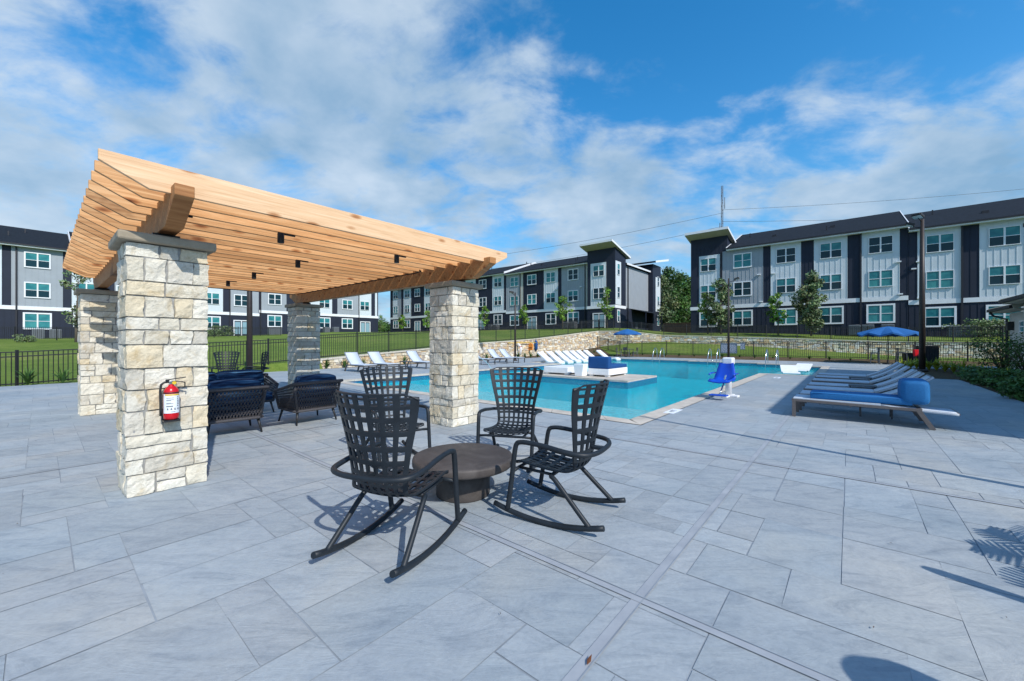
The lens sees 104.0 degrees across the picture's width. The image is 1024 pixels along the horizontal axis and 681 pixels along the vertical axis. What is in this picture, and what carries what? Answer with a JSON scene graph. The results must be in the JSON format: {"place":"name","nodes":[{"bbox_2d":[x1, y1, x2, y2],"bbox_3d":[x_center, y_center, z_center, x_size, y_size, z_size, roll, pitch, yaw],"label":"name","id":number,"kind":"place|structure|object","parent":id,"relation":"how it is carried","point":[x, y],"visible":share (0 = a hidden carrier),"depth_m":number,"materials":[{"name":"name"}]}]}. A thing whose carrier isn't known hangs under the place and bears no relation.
{"place":"outdoors","nodes":[
{"label":"outdoors","id":0,"kind":"place"},
{"bbox_2d":[38,360,322,384],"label":"grass bank","id":1,"kind":"structure","parent":0,"point":[276,367],"depth_m":19.02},
{"bbox_2d":[14,368,44,384],"bbox_3d":[-16.010,1.135,13.266,0.863,0.630,0.942,0,0,2],"label":"strappy plant","id":2,"kind":"object","parent":1,"relation":"on","point":[27,378],"visible":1,"depth_m":13.22,"materials":[{"name":"green plant"}]},
{"bbox_2d":[0,328,1009,386],"bbox_3d":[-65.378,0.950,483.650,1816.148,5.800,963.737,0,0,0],"label":"lawn","id":3,"kind":"structure","parent":0,"point":[9,345],"depth_m":30.99,"materials":[{"name":"green plant"}]},
{"bbox_2d":[59,270,90,341],"bbox_3d":[-36.958,-2.946,34.136,2.384,6.592,2.388,0,0,0],"label":"broadleaf tree","id":4,"kind":"object","parent":3,"relation":"on","point":[74,320],"visible":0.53,"depth_m":33.81,"materials":[{"name":"green plant"}]},
{"bbox_2d":[6,326,280,340],"bbox_3d":[-40.650,-0.825,38.952,0.305,2.150,34.144,0,0,37],"label":"metal fence","id":5,"kind":"object","parent":3,"relation":"on","point":[214,328],"visible":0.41,"depth_m":37.25,"materials":[{"name":"metal"}]},
{"bbox_2d":[0,338,319,385],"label":"metal fence","id":6,"kind":"object","parent":3,"relation":"on","point":[16,356],"visible":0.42,"depth_m":14.03,"materials":[{"name":"metal"}]},
{"bbox_2d":[0,225,377,338],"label":"apartment building","id":7,"kind":"structure","parent":3,"relation":"on","point":[33,293],"depth_m":43.19,"materials":[{"name":"white"}]},
{"bbox_2d":[23,312,51,329],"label":"window","id":8,"kind":"structure","parent":7,"relation":"in","point":[44,320],"depth_m":41.56,"materials":[{"name":"white paint"}]},
{"bbox_2d":[24,282,50,298],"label":"window","id":9,"kind":"structure","parent":7,"relation":"in","point":[31,289],"depth_m":41.55,"materials":[{"name":"white paint"}]},
{"bbox_2d":[24,251,50,268],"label":"window","id":10,"kind":"structure","parent":7,"relation":"in","point":[31,259],"depth_m":41.55,"materials":[{"name":"white paint"}]},
{"bbox_2d":[206,293,219,304],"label":"window","id":11,"kind":"structure","parent":7,"relation":"in","point":[213,298],"depth_m":53.12,"materials":[{"name":"white paint"}]},
{"bbox_2d":[206,316,220,328],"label":"window","id":12,"kind":"structure","parent":7,"relation":"in","point":[212,320],"depth_m":53.10,"materials":[{"name":"white paint"}]},
{"bbox_2d":[233,320,246,335],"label":"door","id":13,"kind":"structure","parent":7,"relation":"in","point":[236,323],"depth_m":55.42,"materials":[{"name":"white paint"}]},
{"bbox_2d":[234,294,246,306],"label":"window","id":14,"kind":"structure","parent":7,"relation":"in","point":[239,300],"depth_m":55.43,"materials":[{"name":"white paint"}]},
{"bbox_2d":[267,315,281,326],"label":"window","id":15,"kind":"structure","parent":7,"relation":"in","point":[272,320],"depth_m":58.69,"materials":[{"name":"white paint"}]},
{"bbox_2d":[268,293,281,304],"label":"window","id":16,"kind":"structure","parent":7,"relation":"in","point":[273,299],"depth_m":58.67,"materials":[{"name":"white paint"}]},
{"bbox_2d":[206,325,235,336],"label":"shrub","id":17,"kind":"object","parent":3,"relation":"on","point":[219,331],"visible":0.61,"depth_m":51.77,"materials":[{"name":"green plant"}]},
{"bbox_2d":[320,331,661,368],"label":"retaining wall","id":18,"kind":"structure","parent":3,"relation":"on","point":[577,341],"depth_m":40.54,"materials":[{"name":"stone"}]},
{"bbox_2d":[319,320,598,357],"bbox_3d":[-0.911,-0.695,34.086,2.222,3.560,31.993,0,0,39],"label":"metal fence","id":19,"kind":"object","parent":18,"relation":"on","point":[480,329],"visible":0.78,"depth_m":26.13,"materials":[{"name":"metal"}]},
{"bbox_2d":[390,239,668,331],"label":"apartment building","id":20,"kind":"structure","parent":3,"relation":"on","point":[580,283],"depth_m":61.30,"materials":[{"name":"white"}]},
{"bbox_2d":[593,313,604,327],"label":"door","id":21,"kind":"structure","parent":20,"relation":"in","point":[596,316],"depth_m":54.70,"materials":[{"name":"white paint"}]},
{"bbox_2d":[479,319,613,329],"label":"metal fence","id":22,"kind":"object","parent":3,"relation":"on","point":[534,322],"visible":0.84,"depth_m":57.10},
{"bbox_2d":[553,296,572,322],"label":"broadleaf tree","id":23,"kind":"object","parent":3,"relation":"on","point":[561,316],"visible":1,"depth_m":55.26,"materials":[{"name":"green plant"}]},
{"bbox_2d":[597,286,614,328],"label":"broadleaf tree","id":24,"kind":"object","parent":3,"relation":"on","point":[607,290],"visible":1,"depth_m":51.33,"materials":[{"name":"green plant"}]},
{"bbox_2d":[658,275,678,330],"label":"broadleaf tree","id":25,"kind":"object","parent":3,"relation":"on","point":[666,313],"visible":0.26,"depth_m":64.37,"materials":[{"name":"green plant"}]},
{"bbox_2d":[661,266,690,322],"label":"broadleaf tree","id":26,"kind":"object","parent":3,"relation":"on","point":[674,278],"visible":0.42,"depth_m":90.62,"materials":[{"name":"green plant"}]},
{"bbox_2d":[663,322,690,332],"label":"board fence","id":27,"kind":"object","parent":3,"relation":"on","point":[675,329],"visible":0.58,"depth_m":56.68,"materials":[{"name":"brown wood"}]},
{"bbox_2d":[668,272,690,322],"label":"broadleaf tree","id":28,"kind":"object","parent":3,"relation":"on","point":[684,293],"visible":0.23,"depth_m":94.31,"materials":[{"name":"green plant"}]},
{"bbox_2d":[697,292,714,333],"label":"broadleaf tree","id":29,"kind":"object","parent":3,"relation":"on","point":[703,305],"visible":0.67,"depth_m":43.23,"materials":[{"name":"green plant"}]},
{"bbox_2d":[705,278,734,333],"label":"broadleaf tree","id":30,"kind":"object","parent":3,"relation":"on","point":[722,294],"visible":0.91,"depth_m":41.44,"materials":[{"name":"green plant"}]},
{"bbox_2d":[766,292,788,334],"bbox_3d":[25.633,-2.652,38.746,2.274,4.205,1.617,0,0,-22],"label":"broadleaf tree","id":31,"kind":"object","parent":3,"relation":"on","point":[776,316],"visible":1,"depth_m":38.59,"materials":[{"name":"green plant"}]},
{"bbox_2d":[788,269,827,335],"bbox_3d":[26.839,-3.466,36.336,2.905,6.032,2.947,0,0,-30],"label":"broadleaf tree","id":32,"kind":"object","parent":3,"relation":"on","point":[809,288],"visible":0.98,"depth_m":35.83,"materials":[{"name":"green plant"}]},
{"bbox_2d":[662,335,1009,358],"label":"retaining wall","id":33,"kind":"structure","parent":3,"relation":"on","point":[833,345],"depth_m":34.44,"materials":[{"name":"stone"}]},
{"bbox_2d":[599,321,1005,343],"bbox_3d":[27.163,-0.990,33.803,42.038,2.650,1.850,0,0,37],"label":"metal fence","id":34,"kind":"object","parent":33,"relation":"on","point":[831,328],"visible":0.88,"depth_m":34.72,"materials":[{"name":"metal"}]},
{"bbox_2d":[684,197,1023,336],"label":"apartment building","id":35,"kind":"structure","parent":3,"relation":"on","point":[866,268],"depth_m":37.18,"materials":[{"name":"white"}]},
{"bbox_2d":[700,285,715,298],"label":"window","id":36,"kind":"structure","parent":35,"relation":"in","point":[707,288],"depth_m":45.97,"materials":[{"name":"white paint"}]},
{"bbox_2d":[701,257,715,271],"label":"window","id":37,"kind":"structure","parent":35,"relation":"in","point":[708,264],"depth_m":45.97,"materials":[{"name":"white paint"}]},
{"bbox_2d":[732,310,752,324],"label":"window","id":38,"kind":"structure","parent":35,"relation":"in","point":[740,317],"depth_m":43.78,"materials":[{"name":"white paint"}]},
{"bbox_2d":[733,281,751,296],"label":"window","id":39,"kind":"structure","parent":35,"relation":"in","point":[743,288],"depth_m":43.77,"materials":[{"name":"white paint"}]},
{"bbox_2d":[733,252,751,268],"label":"window","id":40,"kind":"structure","parent":35,"relation":"in","point":[741,260],"depth_m":43.77,"materials":[{"name":"white paint"}]},
{"bbox_2d":[775,308,796,324],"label":"window","id":41,"kind":"structure","parent":35,"relation":"in","point":[791,319],"depth_m":41.08,"materials":[{"name":"white paint"}]},
{"bbox_2d":[776,277,795,292],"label":"window","id":42,"kind":"structure","parent":35,"relation":"in","point":[785,285],"depth_m":41.20,"materials":[{"name":"white paint"}]},
{"bbox_2d":[776,247,795,263],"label":"window","id":43,"kind":"structure","parent":35,"relation":"in","point":[785,255],"depth_m":41.20,"materials":[{"name":"white paint"}]},
{"bbox_2d":[818,306,843,323],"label":"window","id":44,"kind":"structure","parent":35,"relation":"in","point":[831,314],"depth_m":38.81,"materials":[{"name":"white paint"}]},
{"bbox_2d":[820,274,841,290],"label":"window","id":45,"kind":"structure","parent":35,"relation":"in","point":[833,281],"depth_m":38.85,"materials":[{"name":"white paint"}]},
{"bbox_2d":[820,241,841,258],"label":"window","id":46,"kind":"structure","parent":35,"relation":"in","point":[834,249],"depth_m":38.89,"materials":[{"name":"white paint"}]},
{"bbox_2d":[866,303,894,322],"bbox_3d":[33.743,-2.520,36.619,1.950,1.750,0.075,0,0,40],"label":"window","id":47,"kind":"structure","parent":35,"relation":"in","point":[875,313],"depth_m":36.61,"materials":[{"name":"white paint"}]},
{"bbox_2d":[868,269,892,287],"bbox_3d":[33.728,-5.720,36.607,1.660,1.500,0.075,0,0,40],"label":"window","id":48,"kind":"structure","parent":35,"relation":"in","point":[880,278],"depth_m":36.60,"materials":[{"name":"white paint"}]},
{"bbox_2d":[868,235,892,253],"bbox_3d":[33.728,-8.820,36.607,1.660,1.500,0.075,0,0,40],"label":"window","id":49,"kind":"structure","parent":35,"relation":"in","point":[882,244],"depth_m":36.60,"materials":[{"name":"white paint"}]},
{"bbox_2d":[926,270,953,288],"bbox_3d":[36.582,-5.270,34.195,1.660,1.500,0.075,0,0,40],"label":"window","id":50,"kind":"structure","parent":35,"relation":"in","point":[943,278],"depth_m":34.17,"materials":[{"name":"white paint"}]},
{"bbox_2d":[926,233,953,252],"bbox_3d":[36.582,-8.370,34.195,1.660,1.500,0.075,0,0,40],"label":"window","id":51,"kind":"structure","parent":35,"relation":"in","point":[940,242],"depth_m":34.17,"materials":[{"name":"white paint"}]},
{"bbox_2d":[925,306,956,326],"bbox_3d":[36.594,-2.070,34.209,1.950,1.750,0.075,0,0,40],"label":"window","id":52,"kind":"structure","parent":35,"relation":"in","point":[934,316],"depth_m":34.17,"materials":[{"name":"white paint"}]},
{"bbox_2d":[986,304,1023,323],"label":"window","id":53,"kind":"structure","parent":35,"relation":"in","point":[1005,315],"depth_m":32.13,"materials":[{"name":"white paint"}]},
{"bbox_2d":[989,264,1020,284],"bbox_3d":[39.292,-5.270,31.906,1.660,1.500,0.075,0,0,40],"label":"window","id":54,"kind":"structure","parent":35,"relation":"in","point":[1007,274],"depth_m":31.86,"materials":[{"name":"white paint"}]},
{"bbox_2d":[989,225,1020,246],"bbox_3d":[39.292,-8.370,31.906,1.660,1.500,0.075,0,0,40],"label":"window","id":55,"kind":"structure","parent":35,"relation":"in","point":[1008,235],"depth_m":31.86,"materials":[{"name":"white paint"}]},
{"bbox_2d":[941,318,1009,336],"bbox_3d":[37.297,-1.050,31.692,3.606,1.626,3.768,0,0,10],"label":"shrub","id":56,"kind":"object","parent":3,"relation":"on","point":[990,323],"visible":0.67,"depth_m":31.30,"materials":[{"name":"green plant"}]},
{"bbox_2d":[0,357,1023,680],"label":"deck base","id":57,"kind":"object","parent":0,"point":[498,535],"visible":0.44,"depth_m":2.79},
{"bbox_2d":[0,356,1023,680],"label":"pool deck","id":58,"kind":"structure","parent":57,"relation":"on","point":[462,632],"depth_m":2.72,"materials":[{"name":"concrete"}]},
{"bbox_2d":[211,351,239,371],"bbox_3d":[-8.800,0.888,12.300,0.687,1.120,0.950,0,0,-30],"label":"rocking chair","id":59,"kind":"object","parent":58,"relation":"on","point":[225,360],"visible":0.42,"depth_m":12.56,"materials":[{"name":"black metal"}]},
{"bbox_2d":[206,378,269,439],"bbox_3d":[-4.457,1.017,6.340,0.843,0.874,0.952,0,0,44],"label":"rope armchair","id":60,"kind":"object","parent":58,"relation":"on","point":[232,400],"visible":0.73,"depth_m":6.10,"materials":[{"name":"black fabric"}]},
{"bbox_2d":[207,369,278,411],"bbox_3d":[-5.692,1.019,7.781,0.846,0.870,1.959,0,0,40],"label":"sofa","id":61,"kind":"object","parent":58,"relation":"on","point":[259,375],"visible":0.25,"depth_m":8.18,"materials":[{"name":"wicker"}]},
{"bbox_2d":[246,291,252,368],"bbox_3d":[-10.224,-1.411,15.346,0.418,5.723,0.746,0,0,20],"label":"lamp pole","id":62,"kind":"object","parent":58,"relation":"on","point":[249,352],"visible":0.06,"depth_m":15.42,"materials":[{"name":"brown metal"}]},
{"bbox_2d":[242,351,269,380],"bbox_3d":[-8.050,0.888,12.500,0.950,1.120,0.686,0,0,-25],"label":"rocking chair","id":63,"kind":"object","parent":58,"relation":"on","point":[263,367],"visible":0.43,"depth_m":12.45,"materials":[{"name":"black metal"}]},
{"bbox_2d":[62,148,506,497],"bbox_3d":[-4.638,-0.045,7.580,7.997,2.990,4.980,0,0,40],"label":"pergola","id":64,"kind":"object","parent":58,"relation":"on","point":[165,247],"visible":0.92,"depth_m":4.72,"materials":[{"name":"stone"}]},
{"bbox_2d":[159,377,185,422],"bbox_3d":[-3.284,0.561,3.864,0.157,0.428,0.200,0,0,40],"label":"fire extinguisher","id":65,"kind":"object","parent":64,"relation":"attached to","point":[171,402],"visible":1,"depth_m":3.80,"materials":[{"name":"red metal"}]},
{"bbox_2d":[273,373,342,425],"bbox_3d":[-3.703,1.017,7.294,0.843,0.874,0.952,0,0,37],"label":"rope armchair","id":66,"kind":"object","parent":58,"relation":"on","point":[312,392],"visible":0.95,"depth_m":7.03,"materials":[{"name":"black fabric"}]},
{"bbox_2d":[344,352,377,371],"bbox_3d":[-7.167,0.998,18.913,1.816,0.932,0.710,0,0,40],"label":"sun lounger","id":67,"kind":"object","parent":58,"relation":"on","point":[353,358],"visible":0.99,"depth_m":19.18,"materials":[{"name":"grey metal"}]},
{"bbox_2d":[367,351,399,370],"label":"sun lounger","id":68,"kind":"object","parent":58,"relation":"on","point":[376,357],"visible":0.9,"depth_m":20.10,"materials":[{"name":"grey metal"}]},
{"bbox_2d":[311,390,466,577],"bbox_3d":[-0.820,0.888,2.880,0.686,1.120,0.950,0,0,20],"label":"rocking chair","id":69,"kind":"object","parent":58,"relation":"on","point":[399,477],"visible":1,"depth_m":2.60,"materials":[{"name":"black metal"}]},
{"bbox_2d":[359,366,430,468],"bbox_3d":[-1.430,0.888,4.880,0.686,1.120,0.950,0,0,-38],"label":"rocking chair","id":70,"kind":"object","parent":58,"relation":"on","point":[400,386],"visible":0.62,"depth_m":5.06,"materials":[{"name":"black metal"}]},
{"bbox_2d":[406,351,428,368],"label":"sun lounger","id":71,"kind":"object","parent":58,"relation":"on","point":[414,356],"visible":0.81,"depth_m":21.87,"materials":[{"name":"grey metal"}]},
{"bbox_2d":[412,443,511,502],"bbox_3d":[-0.466,1.268,3.820,0.950,0.363,0.950,0,0,0],"label":"round table","id":72,"kind":"object","parent":58,"relation":"on","point":[479,464],"visible":0.86,"depth_m":3.62,"materials":[{"name":"brown metal"}]},
{"bbox_2d":[476,367,542,472],"bbox_3d":[-0.010,0.888,4.720,0.686,1.120,0.950,0,0,14],"label":"rocking chair","id":73,"kind":"object","parent":58,"relation":"on","point":[504,431],"visible":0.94,"depth_m":4.96,"materials":[{"name":"black metal"}]},
{"bbox_2d":[509,291,516,360],"bbox_3d":[0.090,-1.101,29.286,0.596,5.102,0.380,0,0,0],"label":"lamp pole","id":74,"kind":"object","parent":58,"relation":"on","point":[512,292],"visible":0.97,"depth_m":29.23,"materials":[{"name":"brown metal"}]},
{"bbox_2d":[493,379,625,531],"bbox_3d":[0.410,0.888,3.400,0.950,1.120,0.687,0,0,30],"label":"rocking chair","id":75,"kind":"object","parent":58,"relation":"on","point":[573,463],"visible":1,"depth_m":3.20,"materials":[{"name":"black metal"}]},
{"bbox_2d":[708,357,739,397],"bbox_3d":[5.463,0.940,10.252,0.600,1.020,1.270,0,0,44],"label":"pool lift","id":76,"kind":"object","parent":58,"relation":"on","point":[726,374],"visible":1,"depth_m":10.30,"materials":[{"name":"white plastic"}]},
{"bbox_2d":[718,277,738,356],"bbox_3d":[16.805,-1.711,30.994,1.427,6.323,0.380,0,0,40],"label":"lamp pole","id":77,"kind":"object","parent":58,"relation":"on","point":[728,329],"visible":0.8,"depth_m":30.95,"materials":[{"name":"brown metal"}]},
{"bbox_2d":[817,361,899,377],"bbox_3d":[11.108,1.050,12.896,1.987,0.827,0.710,0,0,40],"label":"sun lounger","id":78,"kind":"object","parent":58,"relation":"on","point":[874,373],"visible":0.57,"depth_m":12.66,"materials":[{"name":"blue metal"}]},
{"bbox_2d":[815,363,903,381],"bbox_3d":[10.333,1.050,11.979,1.987,0.827,0.710,0,0,40],"label":"sun lounger","id":79,"kind":"object","parent":58,"relation":"on","point":[896,367],"visible":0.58,"depth_m":11.74,"materials":[{"name":"blue metal"}]},
{"bbox_2d":[811,365,909,385],"bbox_3d":[9.429,1.050,10.910,1.987,0.827,0.710,0,0,40],"label":"sun lounger","id":80,"kind":"object","parent":58,"relation":"on","point":[877,380],"visible":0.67,"depth_m":10.77,"materials":[{"name":"blue metal"}]},
{"bbox_2d":[807,368,916,390],"bbox_3d":[8.493,1.050,9.802,1.987,0.827,0.710,0,0,40],"label":"sun lounger","id":81,"kind":"object","parent":58,"relation":"on","point":[897,378],"visible":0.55,"depth_m":9.55,"materials":[{"name":"blue fabric"}]},
{"bbox_2d":[803,371,923,411],"bbox_3d":[7.783,1.050,8.962,1.987,0.827,0.710,0,0,40],"label":"sun lounger","id":82,"kind":"object","parent":58,"relation":"on","point":[917,374],"visible":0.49,"depth_m":8.83,"materials":[{"name":"blue metal"}]},
{"bbox_2d":[799,374,933,420],"bbox_3d":[7.009,1.050,8.045,1.987,0.827,0.710,0,0,40],"label":"sun lounger","id":83,"kind":"object","parent":58,"relation":"on","point":[926,377],"visible":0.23,"depth_m":7.77,"materials":[{"name":"blue metal"}]},
{"bbox_2d":[792,394,960,429],"bbox_3d":[6.454,1.276,7.271,2.200,0.375,0.710,0,0,40],"label":"sun lounger","id":84,"kind":"object","parent":58,"relation":"on","point":[919,410],"visible":0.89,"depth_m":6.95,"materials":[{"name":"beige metal"}]},
{"bbox_2d":[810,378,929,405],"bbox_3d":[6.439,0.873,7.283,1.616,0.454,0.620,0,0,40],"label":"lounge cushion","id":85,"kind":"object","parent":84,"relation":"on","point":[913,391],"visible":1,"depth_m":6.86,"materials":[{"name":"blue fabric"}]},
{"bbox_2d":[857,325,918,363],"bbox_3d":[23.773,0.225,25.291,2.867,2.450,2.867,0,0,13],"label":"parasol","id":86,"kind":"object","parent":58,"relation":"on","point":[888,330],"visible":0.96,"depth_m":24.83,"materials":[{"name":"fabric"}]},
{"bbox_2d":[916,346,940,363],"bbox_3d":[25.037,0.840,24.167,1.000,1.120,0.800,0,0,30],"label":"litter bin","id":87,"kind":"object","parent":58,"relation":"on","point":[932,352],"visible":0.5,"depth_m":23.80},
{"bbox_2d":[986,223,1023,369],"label":"clubhouse","id":88,"kind":"structure","parent":58,"relation":"on","point":[1015,324],"depth_m":19.97,"materials":[{"name":"beige"}]},
{"bbox_2d":[0,0,1023,323],"label":"sky","id":89,"kind":"structure","parent":0,"point":[507,126],"materials":[{"name":"blue"}]},
{"bbox_2d":[357,359,819,418],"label":"pool water","id":90,"kind":"structure","parent":0,"point":[664,392],"depth_m":14.26,"materials":[{"name":"liquid"}]},
{"bbox_2d":[780,365,800,374],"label":"ledge lounger","id":91,"kind":"object","parent":90,"relation":"in","point":[790,369],"visible":0.9,"depth_m":19.73,"materials":[{"name":"white plastic"}]},
{"bbox_2d":[504,377,732,410],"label":"pool floor","id":92,"kind":"structure","parent":0,"point":[674,385],"depth_m":23.60,"materials":[{"name":"paint"}]},
{"bbox_2d":[512,370,656,410],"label":"pool island","id":93,"kind":"structure","parent":92,"relation":"on","point":[626,379],"depth_m":15.97,"materials":[{"name":"tile"}]},
{"bbox_2d":[544,365,574,374],"bbox_3d":[2.390,1.282,17.939,1.250,0.320,1.550,0,0,40],"label":"daybed","id":94,"kind":"object","parent":93,"relation":"on","point":[566,369],"visible":0.73,"depth_m":17.35,"materials":[{"name":"white plastic"}]},
{"bbox_2d":[574,363,587,375],"bbox_3d":[2.849,1.192,16.537,0.465,0.500,0.400,0,0,40],"label":"side planter","id":95,"kind":"object","parent":93,"relation":"on","point":[580,369],"visible":1,"depth_m":16.38,"materials":[{"name":"white plastic"}]},
{"bbox_2d":[588,356,626,376],"bbox_3d":[4.057,1.035,16.888,0.956,0.813,1.763,0,0,40],"label":"daybed","id":96,"kind":"object","parent":93,"relation":"on","point":[602,365],"visible":1,"depth_m":16.28,"materials":[{"name":"white plastic"}]},
{"bbox_2d":[350,359,820,408],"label":"pool wall","id":97,"kind":"structure","parent":92,"relation":"on","point":[640,364],"depth_m":28.26,"materials":[{"name":"paint"}]},
{"bbox_2d":[341,358,829,424],"bbox_3d":[5.695,1.472,20.416,15.940,0.056,25.141,0,0,40],"label":"pool coping","id":98,"kind":"object","parent":97,"relation":"on","point":[648,417],"visible":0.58,"depth_m":10.61,"materials":[{"name":"stone"}]},
{"bbox_2d":[390,362,815,418],"bbox_3d":[5.695,2.275,20.416,15.260,1.050,24.461,0,0,40],"label":"pool ledge","id":99,"kind":"object","parent":92,"relation":"on","point":[554,403],"visible":0.07,"depth_m":11.28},
{"bbox_2d":[328,347,1000,368],"bbox_3d":[16.467,1.070,30.923,49.779,0.800,27.635,0,0,8],"label":"planting bed","id":100,"kind":"object","parent":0,"point":[596,353],"visible":0.37,"depth_m":30.61,"materials":[{"name":"plant"}]},
{"bbox_2d":[597,336,1005,360],"bbox_3d":[21.773,0.450,30.965,36.579,2.000,2.320,0,0,44],"label":"metal fence","id":101,"kind":"object","parent":100,"relation":"on","point":[717,343],"visible":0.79,"depth_m":30.12,"materials":[{"name":"metal"}]},
{"bbox_2d":[720,343,736,353],"bbox_3d":[18.171,0.611,33.548,1.246,0.860,0.034,0,0,40],"label":"sign board","id":102,"kind":"object","parent":101,"relation":"attached to","point":[733,348],"visible":0.81,"depth_m":33.45,"materials":[{"name":"plastic"}]},
{"bbox_2d":[601,342,999,361],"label":"lawn","id":103,"kind":"structure","parent":0,"point":[798,353],"depth_m":36.11,"materials":[{"name":"green plant"}]},
{"bbox_2d":[898,368,1023,401],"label":"shrub bed soil","id":104,"kind":"object","parent":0,"point":[941,374],"depth_m":17.00,"materials":[{"name":"soil"}]},
{"bbox_2d":[905,212,928,371],"bbox_3d":[19.404,-2.291,19.154,0.779,7.482,0.843,0,0,0],"label":"lamp pole","id":105,"kind":"object","parent":104,"relation":"on","point":[922,348],"visible":0.97,"depth_m":19.01,"materials":[{"name":"brown metal"}]},
{"bbox_2d":[962,330,1023,368],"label":"shrub","id":106,"kind":"object","parent":104,"relation":"on","point":[983,349],"visible":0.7,"depth_m":17.62,"materials":[{"name":"green plant"}]},
{"bbox_2d":[963,371,1023,385],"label":"shrub","id":107,"kind":"object","parent":104,"relation":"on","point":[988,374],"visible":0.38,"depth_m":13.07,"materials":[{"name":"green plant"}]},
{"bbox_2d":[984,377,1020,389],"bbox_3d":[14.860,1.294,11.547,1.530,0.471,1.628,0,0,-34],"label":"shrub","id":108,"kind":"object","parent":104,"relation":"on","point":[995,380],"visible":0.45,"depth_m":11.91,"materials":[{"name":"green plant"}]},
{"bbox_2d":[985,332,1023,370],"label":"shrub","id":109,"kind":"object","parent":104,"relation":"on","point":[1016,351],"visible":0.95,"depth_m":16.62,"materials":[{"name":"green plant"}]},
{"bbox_2d":[993,381,1023,400],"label":"shrub","id":110,"kind":"object","parent":104,"relation":"on","point":[1016,387],"visible":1,"depth_m":10.02,"materials":[{"name":"green plant"}]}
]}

